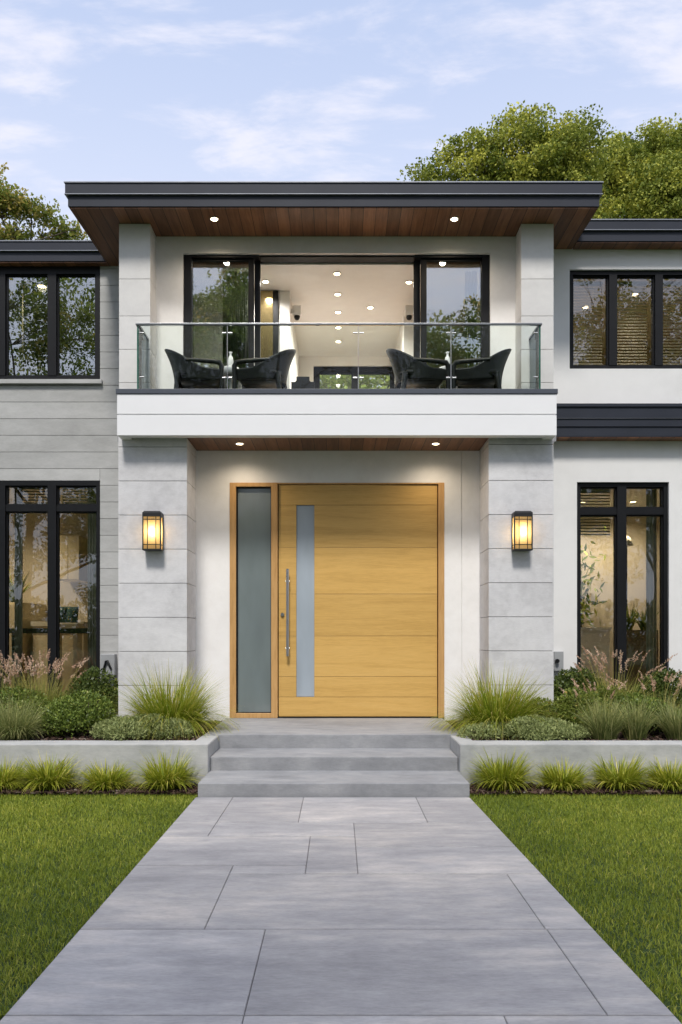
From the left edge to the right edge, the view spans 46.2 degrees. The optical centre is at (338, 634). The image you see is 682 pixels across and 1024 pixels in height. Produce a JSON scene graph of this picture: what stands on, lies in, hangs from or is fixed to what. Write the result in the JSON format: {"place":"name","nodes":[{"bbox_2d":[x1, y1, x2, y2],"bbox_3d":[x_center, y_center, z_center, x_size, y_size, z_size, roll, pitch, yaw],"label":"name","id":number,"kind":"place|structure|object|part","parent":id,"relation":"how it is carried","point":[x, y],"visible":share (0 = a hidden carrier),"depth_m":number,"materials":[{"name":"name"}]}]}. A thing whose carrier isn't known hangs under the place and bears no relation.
{"place":"outdoors","nodes":[
{"label":"outdoors","id":0,"kind":"place"},
{"bbox_2d":[9,602,45,692],"bbox_3d":[-4.327,0.194,11.026,0.257,1.249,0.908,0,0,0],"label":"tall cupboard","id":1,"kind":"object","parent":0,"point":[32,612],"visible":0.16,"depth_m":10.80,"materials":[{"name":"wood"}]},
{"bbox_3d":[-4.338,0.157,10.609,0.225,1.121,0.017,0,0,0],"label":"cupboard door","id":2,"kind":"part","parent":1,"relation":"part of","materials":[{"name":"brown wood"}]},
{"bbox_2d":[9,569,34,601],"bbox_3d":[-4.400,-0.687,10.830,0.615,0.498,0.676,0,0,0],"label":"spiky houseplant","id":3,"kind":"object","parent":1,"relation":"on","point":[12,592],"visible":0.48,"depth_m":10.80,"materials":[{"name":"green plant"}]},
{"bbox_2d":[9,628,87,688],"bbox_3d":[-3.457,0.370,9.760,1.048,0.895,0.280,0,0,0],"label":"bar table","id":4,"kind":"object","parent":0,"point":[44,630],"visible":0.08,"depth_m":9.62,"materials":[{"name":"stone"}]},
{"bbox_2d":[31,622,87,693],"bbox_3d":[-3.768,0.322,11.100,0.715,0.992,0.760,0,0,0],"label":"kitchen counter","id":5,"kind":"object","parent":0,"point":[39,642],"visible":0.34,"depth_m":10.75,"materials":[{"name":"brown wood"}]},
{"bbox_2d":[60,624,82,691],"bbox_3d":[-3.553,0.337,10.510,0.315,0.962,0.300,0,0,0],"label":"bench seat","id":6,"kind":"object","parent":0,"point":[77,647],"visible":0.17,"depth_m":10.42,"materials":[{"name":"brown wood"}]},
{"bbox_2d":[60,607,66,622],"bbox_3d":[-3.640,-0.263,10.500,0.150,0.210,0.094,0,-12,0],"label":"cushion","id":7,"kind":"object","parent":6,"relation":"on","point":[63,611],"visible":0.61,"depth_m":10.47,"materials":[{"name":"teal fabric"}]},
{"bbox_2d":[66,607,78,622],"bbox_3d":[-3.491,-0.263,10.500,0.150,0.210,0.094,0,-12,0],"label":"cushion","id":8,"kind":"object","parent":6,"relation":"on","point":[72,615],"visible":1,"depth_m":10.47,"materials":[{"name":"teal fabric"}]},
{"bbox_2d":[0,792,197,1017],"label":"lawn","id":9,"kind":"structure","parent":0,"point":[31,809],"depth_m":4.46,"materials":[{"name":"green plant"}]},
{"bbox_2d":[291,377,314,388],"bbox_3d":[-0.406,-2.572,9.391,0.380,0.781,0.418,0,0,0],"label":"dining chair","id":10,"kind":"object","parent":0,"point":[302,383],"visible":0.1,"depth_m":9.18,"materials":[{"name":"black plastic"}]},
{"bbox_2d":[0,791,681,1023],"bbox_3d":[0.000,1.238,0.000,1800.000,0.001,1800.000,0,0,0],"label":"ground","id":11,"kind":"structure","parent":0,"point":[665,1002],"depth_m":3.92,"materials":[{"name":"green plant"}]},
{"bbox_2d":[0,162,88,239],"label":"broadleaf tree","id":12,"kind":"object","parent":11,"relation":"on","point":[14,205],"visible":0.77,"depth_m":19.90,"materials":[{"name":"green plant"}]},
{"bbox_2d":[0,716,218,784],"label":"raised planter","id":13,"kind":"object","parent":11,"relation":"on","point":[202,749],"visible":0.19,"depth_m":6.48,"materials":[{"name":"concrete"}]},
{"bbox_2d":[0,685,49,716],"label":"box shrub","id":14,"kind":"object","parent":13,"relation":"in","point":[14,693],"visible":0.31,"depth_m":7.67,"materials":[{"name":"green plant"}]},
{"bbox_2d":[0,694,53,739],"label":"blade grass","id":15,"kind":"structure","parent":13,"relation":"on","point":[13,726],"depth_m":6.88,"materials":[{"name":"green plant"}]},
{"bbox_2d":[10,695,51,731],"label":"box shrub","id":16,"kind":"object","parent":13,"relation":"in","point":[41,700],"visible":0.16,"depth_m":7.54,"materials":[{"name":"green plant"}]},
{"bbox_2d":[0,653,62,705],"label":"plume grass","id":17,"kind":"object","parent":13,"relation":"on","point":[21,659],"depth_m":7.88,"materials":[{"name":"plant"}]},
{"bbox_2d":[0,649,87,704],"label":"plume grass","id":18,"kind":"object","parent":13,"relation":"on","point":[44,688],"depth_m":7.93,"materials":[{"name":"pink plant"}]},
{"bbox_2d":[35,688,116,739],"bbox_3d":[-2.399,0.725,7.301,0.787,0.477,0.705,0,0,0],"label":"box shrub","id":19,"kind":"object","parent":13,"relation":"in","point":[73,712],"visible":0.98,"depth_m":7.14,"materials":[{"name":"green plant"}]},
{"bbox_2d":[61,666,119,720],"bbox_3d":[-2.570,0.642,8.370,0.806,0.642,0.791,0,0,-44],"label":"dark shrub","id":20,"kind":"object","parent":13,"relation":"on","point":[99,685],"visible":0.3,"depth_m":8.28,"materials":[{"name":"green plant"}]},
{"bbox_2d":[89,712,195,740],"bbox_3d":[-1.720,0.824,7.001,0.939,0.281,0.620,0,0,0],"label":"juniper","id":21,"kind":"object","parent":13,"relation":"on","point":[115,727],"visible":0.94,"depth_m":6.91,"materials":[{"name":"green plant"}]},
{"bbox_2d":[100,655,249,739],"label":"fountain grass","id":22,"kind":"object","parent":13,"relation":"in","point":[182,707],"depth_m":7.29,"materials":[{"name":"green plant"}]},
{"bbox_2d":[40,792,197,793],"bbox_3d":[-3.025,1.222,6.310,3.950,0.001,0.380,0,0,0],"label":"mulch bed","id":23,"kind":"object","parent":11,"relation":"on","point":[127,793],"depth_m":6.16,"materials":[{"name":"soil"}]},
{"bbox_2d":[0,782,681,795],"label":"bark mulch","id":24,"kind":"object","parent":23,"relation":"on","point":[531,789],"visible":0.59,"depth_m":6.17,"materials":[{"name":"brown wood"}]},
{"bbox_2d":[0,753,38,790],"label":"grass tuft","id":25,"kind":"object","parent":24,"relation":"on","point":[6,781],"visible":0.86,"depth_m":6.24,"materials":[{"name":"green plant"}]},
{"bbox_2d":[9,748,88,791],"bbox_3d":[-2.281,1.064,6.291,0.678,0.318,0.711,0,0,0],"label":"grass tuft","id":26,"kind":"object","parent":24,"relation":"on","point":[49,777],"visible":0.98,"depth_m":6.21,"materials":[{"name":"green plant"}]},
{"bbox_2d":[72,758,138,791],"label":"grass tuft","id":27,"kind":"object","parent":24,"relation":"on","point":[98,778],"visible":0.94,"depth_m":6.22,"materials":[{"name":"green plant"}]},
{"bbox_2d":[126,747,204,792],"bbox_3d":[-1.353,1.051,6.300,0.703,0.344,0.707,0,0,0],"label":"grass tuft","id":28,"kind":"object","parent":24,"relation":"on","point":[167,778],"visible":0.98,"depth_m":6.20,"materials":[{"name":"green plant"}]},
{"bbox_2d":[462,746,543,791],"bbox_3d":[1.291,1.047,6.294,0.736,0.353,0.740,0,0,0],"label":"grass tuft","id":29,"kind":"object","parent":24,"relation":"on","point":[505,776],"visible":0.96,"depth_m":6.20,"materials":[{"name":"green plant"}]},
{"bbox_2d":[530,754,598,791],"bbox_3d":[1.780,1.091,6.297,0.578,0.265,0.587,0,0,-44],"label":"grass tuft","id":30,"kind":"object","parent":24,"relation":"on","point":[558,779],"visible":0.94,"depth_m":6.23,"materials":[{"name":"green plant"}]},
{"bbox_2d":[583,752,664,792],"bbox_3d":[2.215,1.064,6.292,0.674,0.318,0.679,0,0,0],"label":"grass tuft","id":31,"kind":"object","parent":24,"relation":"on","point":[623,777],"visible":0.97,"depth_m":6.22,"materials":[{"name":"green plant"}]},
{"bbox_2d":[638,757,681,791],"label":"grass tuft","id":32,"kind":"object","parent":24,"relation":"on","point":[667,779],"visible":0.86,"depth_m":6.22,"materials":[{"name":"green plant"}]},
{"bbox_2d":[198,718,469,797],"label":"entrance steps","id":33,"kind":"structure","parent":11,"relation":"on","point":[334,757],"depth_m":6.58,"materials":[{"name":"concrete"}]},
{"bbox_2d":[0,797,680,1023],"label":"walkway","id":34,"kind":"structure","parent":11,"relation":"on","point":[454,910],"depth_m":3.26,"materials":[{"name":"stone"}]},
{"bbox_2d":[0,181,681,720],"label":"house","id":35,"kind":"structure","parent":11,"relation":"on","point":[336,553],"depth_m":8.52,"materials":[{"name":"stone"}]},
{"bbox_2d":[15,490,22,688],"bbox_3d":[-3.781,-0.507,9.463,0.096,2.610,0.049,0,0,0],"label":"curtain","id":36,"kind":"object","parent":35,"relation":"hanging from","point":[19,584],"visible":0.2,"depth_m":9.46,"materials":[{"name":"grey fabric"}]},
{"bbox_2d":[15,286,22,374],"bbox_3d":[-3.777,-3.157,9.463,0.103,1.910,0.049,0,0,0],"label":"curtain","id":37,"kind":"object","parent":35,"relation":"hanging from","point":[19,330],"visible":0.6,"depth_m":9.46,"materials":[{"name":"grey fabric"}]},
{"bbox_2d":[14,488,46,503],"bbox_3d":[-3.573,-1.619,9.400,0.474,0.235,0.030,0,0,0],"label":"window blind","id":38,"kind":"object","parent":35,"relation":"attached to","point":[30,497],"depth_m":9.40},
{"bbox_2d":[36,284,46,288],"bbox_3d":[-3.523,-4.136,9.500,0.135,0.008,0.134,0,0,0],"label":"recessed light","id":39,"kind":"object","parent":35,"relation":"attached to","point":[42,286],"visible":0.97,"depth_m":9.49,"materials":[{"name":"white paint"}]},
{"bbox_2d":[0,481,99,695],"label":"window","id":40,"kind":"structure","parent":35,"relation":"in","point":[53,508],"depth_m":9.18,"materials":[{"name":"black metal"}]},
{"bbox_2d":[0,266,102,384],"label":"window","id":41,"kind":"structure","parent":35,"relation":"in","point":[53,274],"depth_m":9.18,"materials":[{"name":"black metal"}]},
{"bbox_2d":[60,536,87,581],"bbox_3d":[-3.717,-1.059,11.245,0.302,0.614,0.490,0,0,0],"label":"wall cabinet","id":42,"kind":"object","parent":35,"relation":"attached to","point":[73,558],"depth_m":11.00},
{"bbox_2d":[60,536,67,578],"bbox_3d":[-3.794,-1.059,11.009,0.149,0.596,0.018,0,0,0],"label":"cabinet door","id":43,"kind":"structure","parent":42,"relation":"in","point":[63,539],"depth_m":11.00,"materials":[{"name":"beige wood"}]},
{"bbox_2d":[68,536,78,578],"bbox_3d":[-3.641,-1.059,11.009,0.149,0.596,0.018,0,0,0],"label":"cabinet door","id":44,"kind":"structure","parent":42,"relation":"in","point":[73,541],"depth_m":11.00,"materials":[{"name":"beige wood"}]},
{"bbox_2d":[62,488,95,503],"bbox_3d":[-3.003,-1.619,9.400,0.467,0.235,0.030,0,0,0],"label":"window blind","id":45,"kind":"object","parent":35,"relation":"attached to","point":[79,497],"depth_m":9.40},
{"bbox_2d":[88,490,95,679],"bbox_3d":[-2.863,-0.507,9.462,0.203,2.610,0.050,0,0,0],"label":"curtain","id":46,"kind":"object","parent":35,"relation":"hanging from","point":[91,590],"visible":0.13,"depth_m":9.45,"materials":[{"name":"grey fabric"}]},
{"bbox_2d":[101,654,116,674],"bbox_3d":[-2.620,0.340,9.111,0.161,0.237,0.134,0,0,0],"label":"meter box","id":47,"kind":"object","parent":35,"relation":"attached to","point":[109,663],"visible":0.81,"depth_m":9.08,"materials":[{"name":"grey paint"}]},
{"bbox_2d":[142,511,163,550],"bbox_3d":[-1.834,-1.025,7.917,0.184,0.386,0.124,0,0,0],"label":"wall lantern","id":48,"kind":"object","parent":35,"relation":"attached to","point":[152,530],"depth_m":7.86,"materials":[{"name":"black glass"}]},
{"bbox_2d":[165,349,225,388],"bbox_3d":[-1.461,-2.533,8.158,0.612,0.708,0.503,0,0,-6],"label":"armchair","id":49,"kind":"object","parent":35,"relation":"on","point":[189,373],"visible":0.79,"depth_m":7.96,"materials":[{"name":"black wicker"}]},
{"bbox_2d":[210,217,218,221],"bbox_3d":[-1.261,-4.224,8.135,0.092,0.008,0.091,0,0,0],"label":"recessed light","id":50,"kind":"object","parent":35,"relation":"attached to","point":[214,219],"visible":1,"depth_m":8.13,"materials":[{"name":"white paint"}]},
{"bbox_2d":[224,366,238,388],"bbox_3d":[-1.102,-2.452,8.180,0.184,0.540,0.184,0,0,0],"label":"side table","id":51,"kind":"object","parent":35,"relation":"on","point":[229,374],"visible":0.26,"depth_m":8.12,"materials":[{"name":"white paint"}]},
{"bbox_2d":[228,352,233,365],"bbox_3d":[-1.102,-2.805,8.180,0.060,0.166,0.060,0,0,0],"label":"vase","id":52,"kind":"object","parent":51,"relation":"on","point":[230,360],"visible":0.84,"depth_m":8.16,"materials":[{"name":"white ceramic"}]},
{"bbox_2d":[223,270,247,388],"bbox_3d":[-1.122,-3.095,8.802,0.303,1.805,0.049,0,0,0],"label":"glass pane","id":53,"kind":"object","parent":35,"relation":"hanging from","point":[235,297],"visible":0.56,"depth_m":8.80,"materials":[{"name":"clear glass"}]},
{"bbox_2d":[232,349,295,388],"bbox_3d":[-0.736,-2.533,8.158,0.612,0.708,0.503,0,0,6],"label":"armchair","id":54,"kind":"object","parent":35,"relation":"on","point":[271,372],"visible":0.85,"depth_m":7.96,"materials":[{"name":"black wicker"}]},
{"bbox_2d":[261,291,277,357],"bbox_3d":[-0.817,-3.195,9.334,0.234,1.626,0.028,0,0,0],"label":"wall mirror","id":55,"kind":"object","parent":35,"relation":"attached to","point":[269,314],"depth_m":9.32,"materials":[{"name":"mirror"}]},
{"bbox_2d":[291,305,300,319],"bbox_3d":[-0.517,-3.865,9.617,0.140,0.170,0.086,0,0,0],"label":"security camera","id":56,"kind":"object","parent":35,"relation":"attached to","point":[296,311],"visible":0.97,"depth_m":9.58,"materials":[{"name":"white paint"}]},
{"bbox_2d":[184,255,489,366],"bbox_3d":[-0.018,-3.116,8.605,3.261,1.868,0.150,0,0,0],"label":"sliding door","id":57,"kind":"structure","parent":35,"relation":"in","point":[189,260],"depth_m":8.56,"materials":[{"name":"black metal"}]},
{"bbox_2d":[230,483,443,717],"bbox_3d":[-0.014,-0.364,8.552,2.279,2.499,0.215,0,0,0],"label":"front door","id":58,"kind":"structure","parent":35,"relation":"in","point":[337,589],"depth_m":8.52,"materials":[{"name":"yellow wood"}]},
{"bbox_2d":[314,367,394,388],"bbox_3d":[0.240,-3.282,11.642,1.200,1.200,0.096,0,0,0],"label":"rear window","id":59,"kind":"structure","parent":35,"relation":"in","point":[353,371],"depth_m":11.60,"materials":[{"name":"black metal"}]},
{"bbox_2d":[405,305,412,319],"bbox_3d":[0.885,-3.865,9.617,0.170,0.170,0.086,0,0,0],"label":"security camera","id":60,"kind":"object","parent":35,"relation":"attached to","point":[408,312],"visible":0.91,"depth_m":9.58,"materials":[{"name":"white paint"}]},
{"bbox_2d":[386,349,449,388],"bbox_3d":[0.790,-2.533,8.157,0.612,0.708,0.503,0,0,-8],"label":"armchair","id":61,"kind":"object","parent":35,"relation":"on","point":[410,372],"visible":0.8,"depth_m":7.96,"materials":[{"name":"black wicker"}]},
{"bbox_2d":[450,217,458,221],"bbox_3d":[1.179,-4.224,8.135,0.092,0.008,0.091,0,0,0],"label":"recessed light","id":62,"kind":"object","parent":35,"relation":"attached to","point":[453,219],"visible":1,"depth_m":8.13,"materials":[{"name":"white paint"}]},
{"bbox_2d":[465,271,476,367],"bbox_3d":[1.460,-3.095,8.803,0.132,1.805,0.049,0,0,0],"label":"curtain","id":63,"kind":"object","parent":35,"relation":"hanging from","point":[470,312],"visible":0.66,"depth_m":8.80,"materials":[{"name":"grey fabric"}]},
{"bbox_2d":[451,349,511,388],"bbox_3d":[1.454,-2.533,8.157,0.612,0.708,0.503,0,0,8],"label":"armchair","id":64,"kind":"object","parent":35,"relation":"on","point":[486,373],"visible":0.87,"depth_m":7.96,"materials":[{"name":"black wicker"}]},
{"bbox_2d":[511,511,532,550],"bbox_3d":[1.818,-1.025,7.917,0.184,0.386,0.124,0,0,0],"label":"wall lantern","id":65,"kind":"object","parent":35,"relation":"attached to","point":[521,530],"depth_m":7.86,"materials":[{"name":"black glass"}]},
{"bbox_2d":[554,651,563,670],"bbox_3d":[2.400,0.289,8.719,0.102,0.212,0.118,0,0,0],"label":"meter box","id":66,"kind":"object","parent":35,"relation":"attached to","point":[558,660],"visible":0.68,"depth_m":8.70,"materials":[{"name":"grey paint"}]},
{"bbox_2d":[573,281,602,364],"bbox_3d":[2.788,-3.469,9.050,0.395,1.040,0.030,0,0,0],"label":"window blind","id":67,"kind":"object","parent":35,"relation":"attached to","point":[587,283],"depth_m":9.06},
{"bbox_2d":[581,526,607,626],"bbox_3d":[3.288,-0.651,10.928,0.692,2.306,0.591,0,0,0],"label":"indoor tree","id":68,"kind":"object","parent":35,"relation":"in","point":[587,606],"visible":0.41,"depth_m":10.89,"materials":[{"name":"green plant"}]},
{"bbox_2d":[581,489,609,534],"bbox_3d":[2.864,-1.384,9.050,0.417,0.523,0.030,0,0,0],"label":"window blind","id":69,"kind":"object","parent":35,"relation":"attached to","point":[595,490],"depth_m":9.05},
{"bbox_2d":[577,483,667,689],"bbox_3d":[3.124,-0.439,8.852,1.010,2.474,0.096,0,0,0],"label":"window","id":70,"kind":"structure","parent":35,"relation":"in","point":[619,511],"depth_m":8.81,"materials":[{"name":"black metal"}]},
{"bbox_2d":[570,271,681,368],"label":"window","id":71,"kind":"structure","parent":35,"relation":"in","point":[611,277],"depth_m":8.81,"materials":[{"name":"black metal"}]},
{"bbox_2d":[617,281,646,364],"bbox_3d":[3.278,-3.469,9.050,0.424,1.040,0.030,0,0,0],"label":"window blind","id":72,"kind":"object","parent":35,"relation":"attached to","point":[631,283],"depth_m":9.06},
{"bbox_2d":[646,489,656,678],"bbox_3d":[3.547,-0.482,9.063,0.121,2.560,0.049,0,0,0],"label":"curtain","id":73,"kind":"object","parent":35,"relation":"hanging from","point":[651,584],"visible":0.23,"depth_m":9.06,"materials":[{"name":"grey fabric"}]},
{"bbox_2d":[663,281,681,364],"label":"window blind","id":74,"kind":"object","parent":35,"relation":"attached to","point":[672,283],"depth_m":9.06,"materials":[{"name":"brown wood"}]},
{"bbox_3d":[1.115,-2.452,8.180,0.184,0.540,0.184,0,0,0],"label":"side table","id":75,"kind":"object","parent":35,"relation":"on","visible":0},
{"bbox_2d":[445,352,449,363],"bbox_3d":[1.115,-2.805,8.180,0.060,0.166,0.060,0,0,0],"label":"vase","id":76,"kind":"object","parent":75,"relation":"on","point":[447,357],"visible":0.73,"depth_m":8.16,"materials":[{"name":"white ceramic"}]},
{"bbox_2d":[320,375,389,388],"bbox_3d":[0.348,-2.777,17.902,5.316,8.192,2.719,0,0,0],"label":"garden tree","id":77,"kind":"object","parent":11,"relation":"on","point":[365,382],"visible":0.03,"depth_m":17.47,"materials":[{"name":"green plant"}]},
{"bbox_2d":[396,100,627,218],"bbox_3d":[4.788,-6.137,21.462,5.707,14.942,4.348,0,0,21],"label":"broadleaf tree","id":78,"kind":"object","parent":11,"relation":"on","point":[566,152],"visible":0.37,"depth_m":20.14,"materials":[{"name":"green plant"}]},
{"bbox_2d":[450,720,681,784],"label":"raised planter","id":79,"kind":"object","parent":11,"relation":"on","point":[462,749],"visible":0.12,"depth_m":6.48,"materials":[{"name":"concrete"}]},
{"bbox_2d":[10,720,676,739],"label":"bark mulch","id":80,"kind":"object","parent":79,"relation":"on","point":[195,737],"visible":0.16,"depth_m":7.05,"materials":[{"name":"brown wood"}]},
{"bbox_2d":[422,658,572,738],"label":"fountain grass","id":81,"kind":"object","parent":79,"relation":"on","point":[498,706],"depth_m":7.28,"materials":[{"name":"green plant"}]},
{"bbox_2d":[456,714,591,740],"bbox_3d":[1.629,0.828,7.000,1.183,0.272,0.608,0,0,10],"label":"juniper","id":82,"kind":"object","parent":79,"relation":"on","point":[534,727],"visible":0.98,"depth_m":6.87,"materials":[{"name":"green plant"}]},
{"bbox_2d":[525,697,565,719],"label":"box shrub","id":83,"kind":"object","parent":79,"relation":"in","point":[546,708],"visible":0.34,"depth_m":7.44,"materials":[{"name":"green plant"}]},
{"bbox_2d":[554,664,603,700],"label":"dark shrub","id":84,"kind":"object","parent":79,"relation":"on","point":[567,682],"visible":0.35,"depth_m":8.25,"materials":[{"name":"green plant"}]},
{"bbox_2d":[550,686,613,728],"bbox_3d":[2.293,0.725,7.616,0.684,0.477,0.710,0,0,23],"label":"box shrub","id":85,"kind":"object","parent":79,"relation":"in","point":[568,700],"visible":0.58,"depth_m":7.46,"materials":[{"name":"green plant"}]},
{"bbox_2d":[559,678,631,730],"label":"plume grass","id":86,"kind":"object","parent":79,"relation":"on","point":[594,688],"depth_m":7.40,"materials":[{"name":"plant"}]},
{"bbox_2d":[568,695,642,739],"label":"blade grass","id":87,"kind":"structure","parent":79,"relation":"on","point":[603,726],"depth_m":6.87,"materials":[{"name":"green plant"}]},
{"bbox_2d":[586,684,629,708],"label":"box shrub","id":88,"kind":"object","parent":79,"relation":"in","point":[599,690],"visible":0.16,"depth_m":7.86,"materials":[{"name":"green plant"}]},
{"bbox_2d":[573,646,677,698],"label":"plume grass","id":89,"kind":"object","parent":79,"relation":"on","point":[606,674],"depth_m":7.96,"materials":[{"name":"pink plant"}]},
{"bbox_2d":[607,691,657,712],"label":"box shrub","id":90,"kind":"object","parent":79,"relation":"in","point":[633,695],"visible":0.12,"depth_m":7.69,"materials":[{"name":"green plant"}]},
{"bbox_2d":[605,696,663,739],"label":"blade grass","id":91,"kind":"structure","parent":79,"relation":"on","point":[637,726],"depth_m":6.90,"materials":[{"name":"green plant"}]},
{"bbox_2d":[600,670,681,731],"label":"plume grass","id":92,"kind":"object","parent":79,"relation":"on","point":[665,677],"depth_m":7.70,"materials":[{"name":"pink plant"}]},
{"bbox_2d":[622,697,679,736],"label":"box shrub","id":93,"kind":"object","parent":79,"relation":"in","point":[655,728],"visible":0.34,"depth_m":7.30,"materials":[{"name":"green plant"}]},
{"bbox_2d":[626,667,681,708],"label":"dark shrub","id":94,"kind":"object","parent":79,"relation":"on","point":[658,678],"visible":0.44,"depth_m":8.28,"materials":[{"name":"green plant"}]},
{"bbox_2d":[648,697,681,739],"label":"blade grass","id":95,"kind":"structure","parent":79,"relation":"on","point":[670,727],"depth_m":6.95,"materials":[{"name":"green plant"}]},
{"bbox_2d":[474,793,681,793],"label":"mulch bed","id":96,"kind":"object","parent":11,"relation":"on","point":[590,793],"depth_m":6.16,"materials":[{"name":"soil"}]},
{"bbox_2d":[594,113,681,218],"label":"broadleaf tree","id":97,"kind":"object","parent":11,"relation":"on","point":[644,180],"visible":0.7,"depth_m":21.43,"materials":[{"name":"green plant"}]},
{"bbox_2d":[0,0,681,387],"label":"sky","id":98,"kind":"structure","parent":0,"point":[91,90],"materials":[{"name":"blue"}]},
{"bbox_2d":[581,627,611,686],"bbox_3d":[3.256,0.362,10.440,0.459,0.912,0.520,0,0,0],"label":"drawer cabinet","id":99,"kind":"object","parent":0,"point":[598,638],"visible":0.35,"depth_m":10.20,"materials":[{"name":"brown paint"}]},
{"bbox_2d":[627,536,632,545],"bbox_3d":[3.850,-0.250,10.700,0.220,2.136,0.220,0,0,0],"label":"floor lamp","id":100,"kind":"object","parent":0,"point":[629,542],"visible":0.2,"depth_m":10.64,"materials":[{"name":"metal"}]},
{"bbox_2d":[627,630,657,690],"bbox_3d":[3.868,0.379,10.375,0.425,0.878,0.350,0,0,0],"label":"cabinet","id":101,"kind":"object","parent":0,"point":[636,640],"visible":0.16,"depth_m":10.20,"materials":[{"name":"paint"}]},
{"bbox_2d":[607,603,641,629],"bbox_3d":[3.712,-0.260,10.362,0.522,0.411,0.479,0,0,24],"label":"spiky houseplant","id":102,"kind":"object","parent":101,"relation":"in","point":[631,620],"visible":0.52,"depth_m":10.31,"materials":[{"name":"green plant"}]},
{"bbox_2d":[633,602,659,629],"bbox_3d":[3.974,-0.242,10.336,0.430,0.376,0.482,0,0,11],"label":"spiky houseplant","id":103,"kind":"object","parent":101,"relation":"in","point":[642,624],"visible":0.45,"depth_m":10.32,"materials":[{"name":"green plant"}]}
]}

